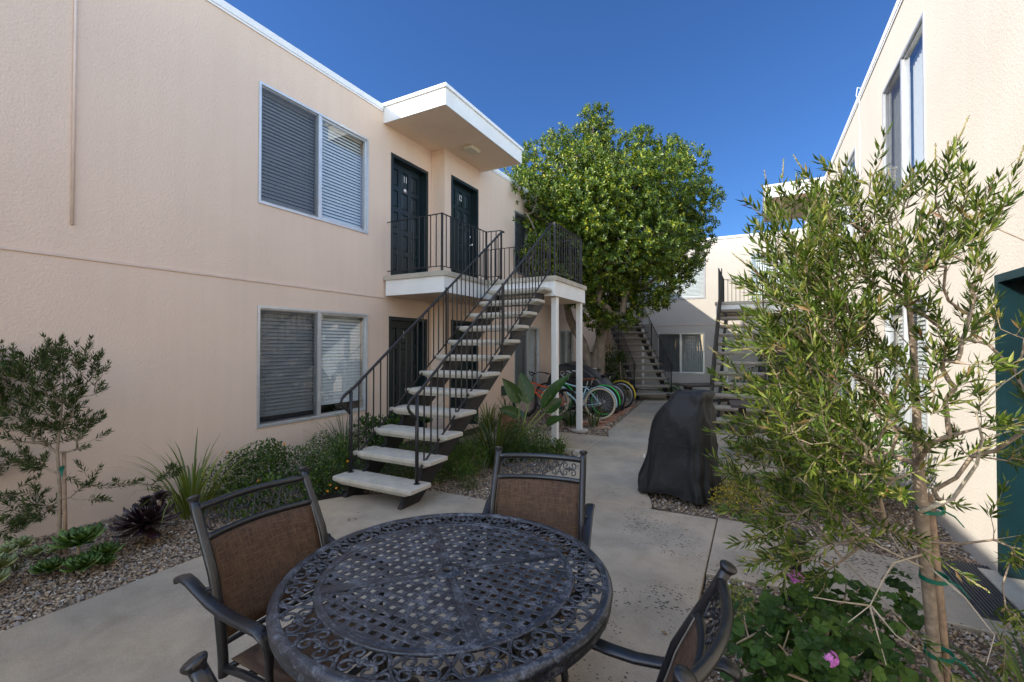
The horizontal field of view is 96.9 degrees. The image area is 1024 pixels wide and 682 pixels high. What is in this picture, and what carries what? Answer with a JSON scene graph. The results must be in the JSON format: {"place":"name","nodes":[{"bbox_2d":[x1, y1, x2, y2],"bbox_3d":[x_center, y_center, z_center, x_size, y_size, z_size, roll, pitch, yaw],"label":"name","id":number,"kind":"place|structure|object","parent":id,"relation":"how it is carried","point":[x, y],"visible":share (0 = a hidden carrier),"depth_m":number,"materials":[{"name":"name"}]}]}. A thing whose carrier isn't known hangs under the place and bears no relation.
{"place":"outdoors","nodes":[
{"label":"outdoors","id":0,"kind":"place"},
{"bbox_2d":[0,389,902,681],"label":"concrete path","id":1,"kind":"structure","parent":0,"point":[158,627],"depth_m":2.93,"materials":[{"name":"grey concrete"}]},
{"bbox_2d":[179,650,217,681],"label":"patio chair","id":2,"kind":"object","parent":1,"relation":"on","point":[196,668],"visible":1,"depth_m":0.87,"materials":[{"name":"grey metal"}]},
{"bbox_2d":[173,466,406,681],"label":"patio chair","id":3,"kind":"object","parent":1,"relation":"on","point":[251,561],"visible":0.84,"depth_m":1.89,"materials":[{"name":"brown metal"}]},
{"bbox_2d":[266,513,612,681],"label":"patio table","id":4,"kind":"object","parent":1,"relation":"on","point":[468,632],"visible":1,"depth_m":1.61,"materials":[{"name":"metal"}]},
{"bbox_2d":[332,212,587,509],"bbox_3d":[-0.816,-0.138,7.211,2.615,3.730,5.067,0,-1,28],"label":"outdoor staircase","id":5,"kind":"structure","parent":1,"relation":"on","point":[532,294],"depth_m":6.40,"materials":[{"name":"concrete"}]},
{"bbox_2d":[472,402,499,431],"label":"strap leaf plant","id":6,"kind":"object","parent":1,"relation":"on","point":[490,417],"visible":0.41,"depth_m":8.61,"materials":[{"name":"green plant"}]},
{"bbox_2d":[498,413,514,432],"bbox_3d":[-0.102,1.554,8.597,0.340,0.340,0.340,0,-1,28],"label":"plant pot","id":7,"kind":"object","parent":1,"relation":"on","point":[506,419],"visible":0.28,"depth_m":8.45,"materials":[{"name":"ceramic"}]},
{"bbox_2d":[489,397,525,416],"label":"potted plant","id":8,"kind":"object","parent":7,"relation":"in","point":[503,406],"visible":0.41,"depth_m":8.68,"materials":[{"name":"green plant"}]},
{"bbox_2d":[348,408,686,634],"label":"leaf litter","id":9,"kind":"object","parent":1,"relation":"on","point":[664,632],"visible":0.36,"depth_m":4.41,"materials":[{"name":"brown plant"}]},
{"bbox_2d":[462,446,594,681],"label":"patio chair","id":10,"kind":"object","parent":1,"relation":"on","point":[557,502],"visible":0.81,"depth_m":2.57,"materials":[{"name":"brown metal"}]},
{"bbox_2d":[606,293,673,400],"bbox_3d":[4.366,-0.035,15.781,1.750,3.730,4.300,0,-1,-2],"label":"outdoor staircase","id":11,"kind":"structure","parent":1,"relation":"on","point":[644,326],"depth_m":15.05,"materials":[{"name":"concrete"}]},
{"bbox_2d":[561,559,742,681],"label":"patio chair","id":12,"kind":"object","parent":1,"relation":"on","point":[690,656],"visible":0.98,"depth_m":1.25,"materials":[{"name":"brown metal"}]},
{"bbox_2d":[637,389,726,504],"bbox_3d":[1.911,1.107,5.094,0.846,1.142,0.904,0,-1,35],"label":"covered grill","id":13,"kind":"object","parent":1,"relation":"on","point":[677,463],"visible":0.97,"depth_m":4.79,"materials":[{"name":"black fabric"}]},
{"bbox_2d":[666,383,754,414],"bbox_3d":[4.629,1.390,10.663,1.400,0.762,1.500,0,-1,-7],"label":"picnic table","id":14,"kind":"object","parent":1,"relation":"on","point":[689,386],"visible":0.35,"depth_m":10.51,"materials":[{"name":"brown wood"}]},
{"bbox_2d":[710,265,823,433],"bbox_3d":[6.183,-0.093,10.984,2.435,3.730,6.000,0,-1,28],"label":"outdoor staircase","id":15,"kind":"structure","parent":1,"relation":"on","point":[726,312],"depth_m":10.32,"materials":[{"name":"concrete"}]},
{"bbox_2d":[762,337,812,397],"bbox_3d":[8.296,0.821,13.743,1.330,1.930,0.102,0,-1,28],"label":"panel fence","id":16,"kind":"object","parent":1,"relation":"on","point":[780,353],"visible":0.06,"depth_m":13.76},
{"bbox_2d":[728,400,851,452],"bbox_3d":[4.079,1.344,6.875,1.400,0.762,1.500,0,-1,23],"label":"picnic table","id":17,"kind":"object","parent":1,"relation":"on","point":[736,404],"visible":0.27,"depth_m":6.91,"materials":[{"name":"brown wood"}]},
{"bbox_2d":[262,384,740,594],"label":"ground","id":18,"kind":"structure","parent":0,"point":[322,496],"depth_m":6.00,"materials":[{"name":"soil"}]},
{"bbox_2d":[0,0,611,545],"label":"apartment building","id":19,"kind":"structure","parent":18,"relation":"on","point":[202,202],"depth_m":5.19,"materials":[{"name":"beige paint"}]},
{"bbox_2d":[257,305,367,427],"bbox_3d":[-2.783,0.328,6.445,0.156,1.524,1.814,0,-1,28],"label":"window","id":20,"kind":"structure","parent":19,"relation":"in","point":[324,392],"depth_m":6.36,"materials":[{"name":"glass"}]},
{"bbox_2d":[258,80,368,233],"bbox_3d":[-2.783,-2.472,6.478,0.156,1.524,1.814,0,-1,28],"label":"window","id":21,"kind":"structure","parent":19,"relation":"in","point":[320,119],"depth_m":6.41,"materials":[{"name":"metal"}]},
{"bbox_2d":[388,316,426,427],"bbox_3d":[-1.916,0.653,8.120,0.198,2.130,1.010,0,-1,28],"label":"door","id":22,"kind":"structure","parent":19,"relation":"in","point":[397,325],"depth_m":8.18,"materials":[{"name":"green paint"}]},
{"bbox_2d":[391,152,427,274],"bbox_3d":[-1.902,-2.137,8.180,0.198,2.130,0.990,0,-1,28],"label":"door","id":23,"kind":"structure","parent":19,"relation":"in","point":[409,182],"depth_m":8.28,"materials":[{"name":"green paint"}]},
{"bbox_2d":[451,320,477,423],"bbox_3d":[-1.021,0.665,9.138,0.198,2.130,0.970,0,-1,28],"label":"door","id":24,"kind":"structure","parent":19,"relation":"in","point":[458,334],"depth_m":9.22,"materials":[{"name":"green paint"}]},
{"bbox_2d":[451,175,478,277],"bbox_3d":[-1.021,-2.125,9.172,0.198,2.130,0.970,0,-1,28],"label":"door","id":25,"kind":"structure","parent":19,"relation":"in","point":[464,197],"depth_m":9.30,"materials":[{"name":"green paint"}]},
{"bbox_2d":[501,386,506,395],"bbox_3d":[-0.177,1.136,10.422,0.089,0.220,0.140,0,-1,28],"label":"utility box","id":26,"kind":"object","parent":19,"relation":"attached to","point":[503,392],"visible":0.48,"depth_m":10.36,"materials":[{"name":"grey"}]},
{"bbox_2d":[514,327,539,384],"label":"window","id":27,"kind":"structure","parent":19,"relation":"in","point":[528,365],"depth_m":11.92,"materials":[{"name":"glass"}]},
{"bbox_2d":[514,210,539,276],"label":"window","id":28,"kind":"structure","parent":19,"relation":"in","point":[517,214],"depth_m":11.47,"materials":[{"name":"glass"}]},
{"bbox_2d":[560,329,573,363],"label":"window","id":29,"kind":"structure","parent":19,"relation":"in","point":[564,334],"depth_m":14.06,"materials":[{"name":"glass"}]},
{"bbox_2d":[303,413,384,465],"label":"grass clump","id":30,"kind":"object","parent":18,"relation":"on","point":[347,432],"visible":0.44,"depth_m":6.20,"materials":[{"name":"green plant"}]},
{"bbox_2d":[353,412,414,448],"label":"fleshy shrub","id":31,"kind":"object","parent":18,"relation":"on","point":[379,438],"visible":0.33,"depth_m":6.61,"materials":[{"name":"green plant"}]},
{"bbox_2d":[413,416,432,446],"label":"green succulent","id":32,"kind":"object","parent":18,"relation":"on","point":[427,419],"visible":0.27,"depth_m":7.27,"materials":[{"name":"green plant"}]},
{"bbox_2d":[0,398,1023,681],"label":"gravel","id":33,"kind":"structure","parent":18,"relation":"on","point":[72,582],"depth_m":3.55,"materials":[{"name":"grey gravel"}]},
{"bbox_2d":[0,551,18,581],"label":"grey succulent","id":34,"kind":"object","parent":33,"relation":"on","point":[6,559],"visible":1,"depth_m":3.12,"materials":[{"name":"green plant"}]},
{"bbox_2d":[8,550,36,570],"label":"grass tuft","id":35,"kind":"object","parent":33,"relation":"on","point":[12,566],"visible":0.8,"depth_m":3.28,"materials":[{"name":"green plant"}]},
{"bbox_2d":[0,535,56,559],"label":"pale succulent","id":36,"kind":"object","parent":33,"relation":"on","point":[12,545],"visible":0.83,"depth_m":3.50,"materials":[{"name":"green plant"}]},
{"bbox_2d":[62,453,67,554],"bbox_3d":[-3.519,1.272,3.572,0.115,0.786,0.026,0,-1,35],"label":"tree stake","id":37,"kind":"object","parent":33,"relation":"on","point":[64,493],"visible":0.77,"depth_m":3.57,"materials":[{"name":"brown wood"}]},
{"bbox_2d":[27,521,124,573],"bbox_3d":[-3.166,1.524,3.314,0.492,0.312,0.406,0,-1,-21],"label":"green succulent","id":38,"kind":"object","parent":33,"relation":"on","point":[101,554],"visible":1,"depth_m":3.29,"materials":[{"name":"green plant"}]},
{"bbox_2d":[0,332,186,556],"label":"bottlebrush tree","id":39,"kind":"object","parent":33,"relation":"on","point":[44,358],"visible":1,"depth_m":3.55,"materials":[{"name":"green plant"}]},
{"bbox_2d":[109,490,180,542],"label":"dark succulent","id":40,"kind":"object","parent":33,"relation":"on","point":[145,519],"visible":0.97,"depth_m":3.75,"materials":[{"name":"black plant"}]},
{"bbox_2d":[106,429,261,524],"bbox_3d":[-3.015,1.251,4.385,1.359,0.823,1.519,0,-1,28],"label":"strap leaf plant","id":41,"kind":"object","parent":33,"relation":"on","point":[192,486],"visible":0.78,"depth_m":4.35,"materials":[{"name":"green plant"}]},
{"bbox_2d":[200,436,320,517],"bbox_3d":[-2.740,1.404,4.885,1.293,0.610,0.991,-1,-1,42],"label":"hedge shrub","id":42,"kind":"object","parent":33,"relation":"on","point":[268,458],"visible":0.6,"depth_m":4.88,"materials":[{"name":"green plant"}]},
{"bbox_2d":[272,429,365,494],"bbox_3d":[-2.268,1.407,5.463,1.140,0.609,0.978,0,-1,28],"label":"hedge shrub","id":43,"kind":"object","parent":33,"relation":"on","point":[328,465],"visible":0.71,"depth_m":5.36,"materials":[{"name":"green plant"}]},
{"bbox_2d":[358,439,482,485],"bbox_3d":[-1.158,1.458,5.869,1.484,0.562,1.214,0,-1,28],"label":"ground cover shrub","id":44,"kind":"object","parent":33,"relation":"on","point":[397,467],"visible":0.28,"depth_m":5.73,"materials":[{"name":"green plant"}]},
{"bbox_2d":[441,435,489,480],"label":"feathery plant","id":45,"kind":"object","parent":33,"relation":"on","point":[462,451],"visible":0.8,"depth_m":5.68,"materials":[{"name":"green plant"}]},
{"bbox_2d":[457,472,478,489],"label":"shrub","id":46,"kind":"object","parent":33,"relation":"on","point":[468,484],"visible":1,"depth_m":5.22,"materials":[{"name":"green plant"}]},
{"bbox_2d":[464,410,532,456],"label":"grass clump","id":47,"kind":"object","parent":33,"relation":"on","point":[476,444],"visible":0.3,"depth_m":6.71,"materials":[{"name":"green plant"}]},
{"bbox_2d":[459,404,564,471],"bbox_3d":[-0.239,1.239,6.167,1.923,0.892,1.778,0,-1,28],"label":"grass clump","id":48,"kind":"object","parent":33,"relation":"on","point":[501,440],"visible":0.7,"depth_m":6.06,"materials":[{"name":"green plant"}]},
{"bbox_2d":[500,420,567,461],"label":"ground cover shrub","id":49,"kind":"object","parent":33,"relation":"on","point":[545,444],"visible":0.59,"depth_m":6.72,"materials":[{"name":"green plant"}]},
{"bbox_2d":[498,372,571,443],"bbox_3d":[0.365,1.108,7.297,1.156,1.223,0.452,0,-1,0],"label":"paddle leaf plant","id":50,"kind":"object","parent":33,"relation":"on","point":[523,390],"visible":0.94,"depth_m":7.24,"materials":[{"name":"green plant"}]},
{"bbox_2d":[485,439,585,455],"bbox_3d":[0.329,1.700,7.280,1.801,0.075,0.125,0,-1,29],"label":"stone edging","id":51,"kind":"object","parent":33,"relation":"on","point":[576,453],"visible":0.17,"depth_m":6.94,"materials":[{"name":"grey stone"}]},
{"bbox_2d":[512,371,575,420],"bbox_3d":[0.742,1.222,10.232,1.792,1.057,0.658,-1,-5,36],"label":"bicycle","id":52,"kind":"object","parent":33,"relation":"on","point":[536,399],"visible":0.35,"depth_m":10.31,"materials":[{"name":"red metal"}]},
{"bbox_2d":[547,431,575,454],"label":"spider plant","id":53,"kind":"object","parent":33,"relation":"on","point":[562,445],"visible":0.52,"depth_m":6.90,"materials":[{"name":"green plant"}]},
{"bbox_2d":[536,376,599,413],"bbox_3d":[1.355,1.235,11.322,1.792,1.057,0.658,0,-5,32],"label":"bicycle","id":54,"kind":"object","parent":33,"relation":"on","point":[545,383],"visible":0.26,"depth_m":11.16,"materials":[{"name":"black"}]},
{"bbox_2d":[559,404,589,425],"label":"grass clump","id":55,"kind":"object","parent":33,"relation":"on","point":[570,420],"visible":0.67,"depth_m":9.19,"materials":[{"name":"green plant"}]},
{"bbox_2d":[560,370,620,415],"bbox_3d":[1.668,1.228,10.758,1.821,1.057,0.658,0,-5,28],"label":"bicycle","id":56,"kind":"object","parent":33,"relation":"on","point":[596,392],"visible":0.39,"depth_m":10.60,"materials":[{"name":"green metal"}]},
{"bbox_2d":[575,395,610,426],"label":"strap leaf plant","id":57,"kind":"object","parent":33,"relation":"on","point":[594,422],"visible":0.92,"depth_m":9.14,"materials":[{"name":"green plant"}]},
{"bbox_2d":[590,344,629,395],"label":"shade shrub","id":58,"kind":"object","parent":33,"relation":"on","point":[611,364],"visible":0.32,"depth_m":15.15,"materials":[{"name":"green plant"}]},
{"bbox_2d":[502,101,728,374],"bbox_3d":[2.707,-2.425,12.535,6.284,8.442,4.681,0,-1,-2],"label":"shade tree","id":59,"kind":"object","parent":33,"relation":"on","point":[616,213],"visible":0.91,"depth_m":11.34,"materials":[{"name":"green plant"}]},
{"bbox_2d":[605,347,633,392],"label":"spiky plant","id":60,"kind":"object","parent":33,"relation":"on","point":[618,357],"visible":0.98,"depth_m":14.20,"materials":[{"name":"green plant"}]},
{"bbox_2d":[707,474,777,514],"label":"yellow flowering shrub","id":61,"kind":"object","parent":33,"relation":"on","point":[735,494],"visible":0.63,"depth_m":4.50,"materials":[{"name":"green plant"}]},
{"bbox_2d":[716,577,784,630],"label":"creeping plant","id":62,"kind":"object","parent":33,"relation":"on","point":[748,608],"visible":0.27,"depth_m":2.81,"materials":[{"name":"green plant"}]},
{"bbox_2d":[785,528,806,606],"bbox_3d":[1.773,1.412,2.834,0.120,0.485,0.120,0,-1,28],"label":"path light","id":63,"kind":"object","parent":33,"relation":"on","point":[799,543],"visible":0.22,"depth_m":2.80,"materials":[{"name":"black metal"}]},
{"bbox_2d":[719,566,938,681],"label":"geranium","id":64,"kind":"object","parent":33,"relation":"on","point":[822,648],"visible":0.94,"depth_m":1.90,"materials":[{"name":"green plant"}]},
{"bbox_2d":[765,388,911,519],"bbox_3d":[3.325,1.106,4.669,1.326,1.260,1.382,0,-1,28],"label":"leafy shrub","id":65,"kind":"object","parent":33,"relation":"on","point":[876,453],"visible":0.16,"depth_m":4.41,"materials":[{"name":"green plant"}]},
{"bbox_2d":[701,115,1023,681],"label":"bottlebrush tree","id":66,"kind":"object","parent":33,"relation":"on","point":[830,412],"visible":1,"depth_m":1.77,"materials":[{"name":"green plant"}]},
{"bbox_2d":[928,494,950,681],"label":"tree stake","id":67,"kind":"object","parent":33,"relation":"on","point":[942,619],"visible":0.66,"depth_m":1.93,"materials":[{"name":"brown wood"}]},
{"bbox_2d":[906,612,1023,681],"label":"strap leaf plant","id":68,"kind":"object","parent":33,"relation":"on","point":[1016,666],"visible":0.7,"depth_m":2.08,"materials":[{"name":"green plant"}]},
{"bbox_2d":[657,382,681,392],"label":"ground cover shrub","id":69,"kind":"object","parent":18,"relation":"on","point":[669,389],"visible":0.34,"depth_m":14.91,"materials":[{"name":"green plant"}]},
{"bbox_2d":[722,355,791,415],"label":"shade shrub","id":70,"kind":"object","parent":18,"relation":"on","point":[767,370],"visible":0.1,"depth_m":10.99,"materials":[{"name":"green plant"}]},
{"bbox_2d":[762,0,1023,614],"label":"apartment building","id":71,"kind":"structure","parent":18,"relation":"on","point":[939,72],"depth_m":3.76,"materials":[{"name":"beige paint"}]},
{"bbox_2d":[839,147,856,254],"bbox_3d":[6.108,-2.451,8.218,0.084,1.524,1.624,0,-1,28],"label":"window","id":72,"kind":"structure","parent":71,"relation":"in","point":[852,158],"depth_m":8.04,"materials":[{"name":"glass"}]},
{"bbox_2d":[840,327,857,406],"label":"window","id":73,"kind":"structure","parent":71,"relation":"in","point":[853,382],"depth_m":8.07,"materials":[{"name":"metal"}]},
{"bbox_2d":[882,11,925,203],"bbox_3d":[4.522,-2.488,5.154,0.174,1.524,1.624,0,-1,28],"label":"window","id":74,"kind":"structure","parent":71,"relation":"in","point":[904,93],"depth_m":5.15,"materials":[{"name":"metal"}]},
{"bbox_2d":[884,294,928,440],"bbox_3d":[4.514,0.312,5.125,0.156,1.524,1.624,0,-1,28],"label":"window","id":75,"kind":"structure","parent":71,"relation":"in","point":[925,416],"depth_m":5.11,"materials":[{"name":"glass"}]},
{"bbox_2d":[994,267,1023,579],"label":"door","id":76,"kind":"structure","parent":71,"relation":"in","point":[1012,282],"depth_m":3.11,"materials":[{"name":"teal paint"}]},
{"bbox_2d":[224,0,896,237],"label":"sky","id":77,"kind":"structure","parent":0,"point":[760,84],"materials":[{"name":"blue"}]},
{"bbox_2d":[574,403,634,428],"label":"brick paving","id":78,"kind":"structure","parent":0,"point":[611,418],"depth_m":10.18,"materials":[{"name":"brick"}]},
{"bbox_2d":[540,371,616,419],"bbox_3d":[1.490,1.224,10.343,1.821,1.057,0.658,0,-5,25],"label":"bicycle","id":79,"kind":"object","parent":78,"relation":"on","point":[595,389],"visible":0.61,"depth_m":10.19,"materials":[{"name":"teal"}]},
{"bbox_2d":[559,374,625,408],"bbox_3d":[2.003,1.238,11.543,1.792,1.057,0.658,0,-5,27],"label":"bicycle","id":80,"kind":"object","parent":78,"relation":"on","point":[621,390],"visible":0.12,"depth_m":11.18,"materials":[{"name":"green metal"}]},
{"bbox_2d":[546,361,624,412],"bbox_3d":[1.861,1.137,11.573,1.897,1.210,1.114,0,-1,28],"label":"tarp","id":81,"kind":"object","parent":80,"relation":"on","point":[588,371],"visible":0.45,"depth_m":11.19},
{"bbox_2d":[592,368,635,408],"bbox_3d":[2.375,1.244,12.081,1.821,1.057,0.658,0,-5,28],"label":"bicycle","id":82,"kind":"object","parent":78,"relation":"on","point":[629,386],"visible":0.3,"depth_m":11.73,"materials":[{"name":"yellow rubber"}]},
{"bbox_2d":[515,228,925,392],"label":"apartment building","id":83,"kind":"structure","parent":0,"point":[684,325],"depth_m":16.93,"materials":[{"name":"beige paint"}]},
{"bbox_2d":[639,257,704,300],"bbox_3d":[6.042,-2.339,17.509,2.604,1.524,0.156,0,-1,28],"label":"window","id":84,"kind":"structure","parent":83,"relation":"in","point":[697,295],"depth_m":17.10,"materials":[{"name":"metal"}]},
{"bbox_2d":[658,333,704,373],"bbox_3d":[6.430,0.458,17.278,1.674,1.524,0.174,0,-1,28],"label":"window","id":85,"kind":"structure","parent":83,"relation":"in","point":[671,344],"depth_m":17.24,"materials":[{"name":"glass"}]},
{"bbox_2d":[750,251,791,300],"bbox_3d":[9.098,-2.034,15.883,1.324,2.134,0.174,0,-1,28],"label":"window","id":86,"kind":"structure","parent":83,"relation":"in","point":[753,261],"depth_m":16.08,"materials":[{"name":"metal"}]},
{"bbox_2d":[706,518,1023,645],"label":"entrance path","id":87,"kind":"structure","parent":0,"point":[869,569],"depth_m":3.25,"materials":[{"name":"concrete"}]},
{"bbox_2d":[940,558,1023,625],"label":"doormat","id":88,"kind":"object","parent":87,"relation":"on","point":[981,600],"visible":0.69,"depth_m":2.97,"materials":[{"name":"grey rubber"}]}
]}

